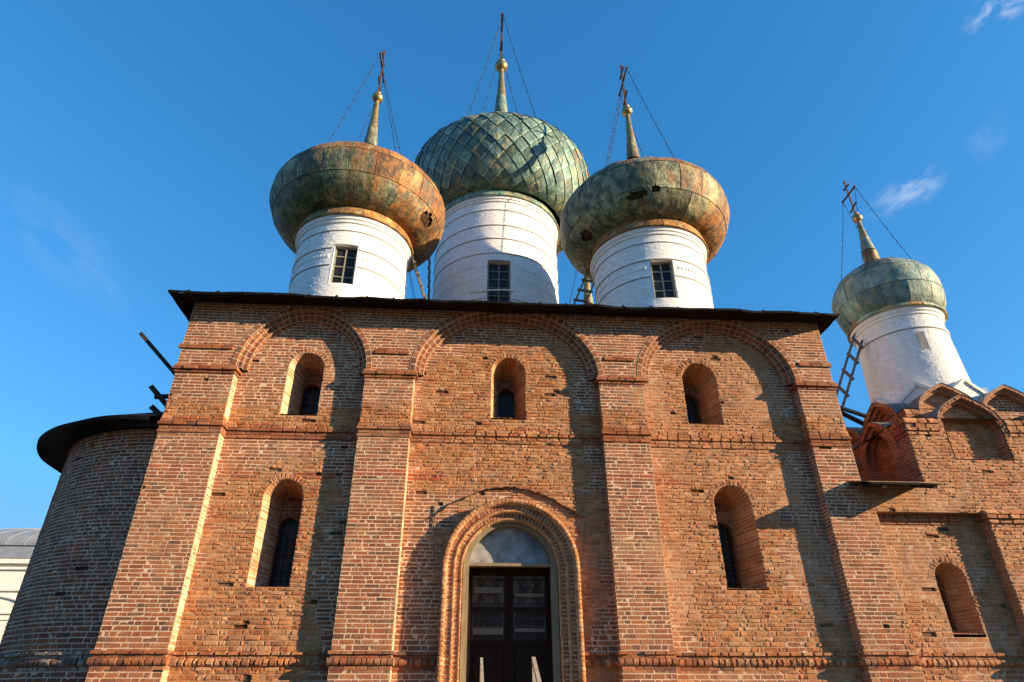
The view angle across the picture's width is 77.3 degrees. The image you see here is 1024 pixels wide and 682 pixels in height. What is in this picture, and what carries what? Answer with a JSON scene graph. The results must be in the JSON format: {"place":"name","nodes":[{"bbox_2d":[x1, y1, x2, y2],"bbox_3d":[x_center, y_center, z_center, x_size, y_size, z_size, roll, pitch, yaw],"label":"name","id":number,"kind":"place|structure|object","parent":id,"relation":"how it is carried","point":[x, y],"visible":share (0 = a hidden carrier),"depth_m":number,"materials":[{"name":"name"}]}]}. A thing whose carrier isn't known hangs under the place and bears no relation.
{"place":"outdoors","nodes":[
{"label":"outdoors","id":0,"kind":"place"},
{"bbox_2d":[0,12,924,681],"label":"cathedral","id":1,"kind":"structure","parent":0,"point":[342,460],"depth_m":14.32,"materials":[{"name":"brick"}]},
{"bbox_2d":[149,405,161,417],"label":"timber beam","id":2,"kind":"structure","parent":1,"relation":"on","point":[152,408],"depth_m":15.71,"materials":[{"name":"brown wood"}]},
{"bbox_2d":[139,332,174,374],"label":"timber beam","id":3,"kind":"structure","parent":1,"relation":"attached to","point":[156,351],"depth_m":16.52,"materials":[{"name":"brown wood"}]},
{"bbox_2d":[148,384,166,406],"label":"timber beam","id":4,"kind":"structure","parent":1,"relation":"on","point":[158,395],"depth_m":15.92,"materials":[{"name":"brown wood"}]},
{"bbox_2d":[154,394,168,398],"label":"timber beam","id":5,"kind":"structure","parent":1,"relation":"on","point":[165,396],"depth_m":16.11,"materials":[{"name":"brown wood"}]},
{"bbox_2d":[246,473,309,587],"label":"window","id":6,"kind":"structure","parent":1,"relation":"in","point":[278,525],"depth_m":13.95,"materials":[{"name":"brick"}]},
{"bbox_2d":[280,348,329,420],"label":"window","id":7,"kind":"structure","parent":1,"relation":"in","point":[303,363],"depth_m":15.64,"materials":[{"name":"brick"}]},
{"bbox_2d":[406,238,426,298],"bbox_3d":[-2.947,-1.965,20.280,1.023,3.017,0.547,2,-30,-3],"label":"ladder","id":8,"kind":"object","parent":1,"relation":"on","point":[418,278],"visible":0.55,"depth_m":20.18,"materials":[{"name":"grey wood"}]},
{"bbox_2d":[427,258,430,298],"bbox_3d":[-3.080,-1.919,23.760,0.237,3.402,0.527,6,-31,-11],"label":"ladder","id":9,"kind":"object","parent":1,"relation":"on","point":[429,279],"visible":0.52,"depth_m":23.91,"materials":[{"name":"brown wood"}]},
{"bbox_2d":[466,570,508,681],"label":"door leaf","id":10,"kind":"structure","parent":1,"relation":"in","point":[488,590],"depth_m":13.25,"materials":[{"name":"wood"}]},
{"bbox_2d":[486,353,529,419],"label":"window","id":11,"kind":"structure","parent":1,"relation":"in","point":[506,406],"depth_m":15.98,"materials":[{"name":"brick"}]},
{"bbox_2d":[509,570,551,681],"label":"door leaf","id":12,"kind":"structure","parent":1,"relation":"in","point":[529,606],"depth_m":13.31,"materials":[{"name":"wood"}]},
{"bbox_2d":[573,269,593,303],"bbox_3d":[2.361,-1.471,21.401,1.382,2.491,0.183,2,-30,-3],"label":"ladder","id":13,"kind":"object","parent":1,"relation":"on","point":[590,291],"visible":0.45,"depth_m":21.50,"materials":[{"name":"brown wood"}]},
{"bbox_2d":[676,359,723,424],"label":"window","id":14,"kind":"structure","parent":1,"relation":"in","point":[702,375],"depth_m":16.21,"materials":[{"name":"brick"}]},
{"bbox_2d":[708,479,767,589],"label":"window","id":15,"kind":"structure","parent":1,"relation":"in","point":[740,538],"depth_m":14.54,"materials":[{"name":"brick"}]},
{"bbox_2d":[0,0,1023,528],"label":"sky","id":16,"kind":"structure","parent":0,"point":[144,144],"materials":[{"name":"blue"}]},
{"bbox_2d":[832,181,1023,681],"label":"side chapel","id":17,"kind":"structure","parent":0,"point":[953,537],"depth_m":14.92,"materials":[{"name":"brick"}]},
{"bbox_2d":[836,333,863,405],"bbox_3d":[10.235,0.822,19.405,1.449,2.517,0.122,2,-30,-3],"label":"ladder","id":18,"kind":"object","parent":17,"relation":"attached to","point":[847,373],"visible":0.89,"depth_m":19.38,"materials":[{"name":"brown wood"}]},
{"bbox_2d":[841,410,863,425],"bbox_3d":[9.915,2.253,18.642,1.035,0.631,0.140,2,-30,-3],"label":"plank","id":19,"kind":"object","parent":17,"relation":"on","point":[852,418],"visible":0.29,"depth_m":18.61,"materials":[{"name":"brown wood"}]},
{"bbox_2d":[840,406,865,417],"bbox_3d":[9.996,2.077,18.808,1.153,0.466,0.120,2,-30,-3],"label":"plank","id":20,"kind":"object","parent":17,"relation":"on","point":[851,411],"visible":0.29,"depth_m":18.77,"materials":[{"name":"grey wood"}]},
{"bbox_2d":[926,556,984,636],"bbox_3d":[9.472,5.605,14.009,0.969,1.596,0.802,2,-30,-3],"label":"window","id":21,"kind":"structure","parent":17,"relation":"in","point":[953,577],"depth_m":13.95,"materials":[{"name":"brick"}]},
{"label":"ground","id":22,"kind":"structure","parent":0,"visible":0},
{"bbox_2d":[0,528,40,641],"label":"white building","id":23,"kind":"structure","parent":22,"relation":"on","point":[17,545],"depth_m":41.68,"materials":[{"name":"beige paint"}]},
{"bbox_2d":[480,658,483,681],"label":"handrail","id":24,"kind":"object","parent":22,"relation":"on","point":[481,671],"visible":1,"depth_m":10.42,"materials":[{"name":"paint"}]},
{"bbox_2d":[532,657,540,681],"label":"handrail","id":25,"kind":"object","parent":22,"relation":"on","point":[535,675],"visible":1,"depth_m":10.55,"materials":[{"name":"paint"}]}
]}

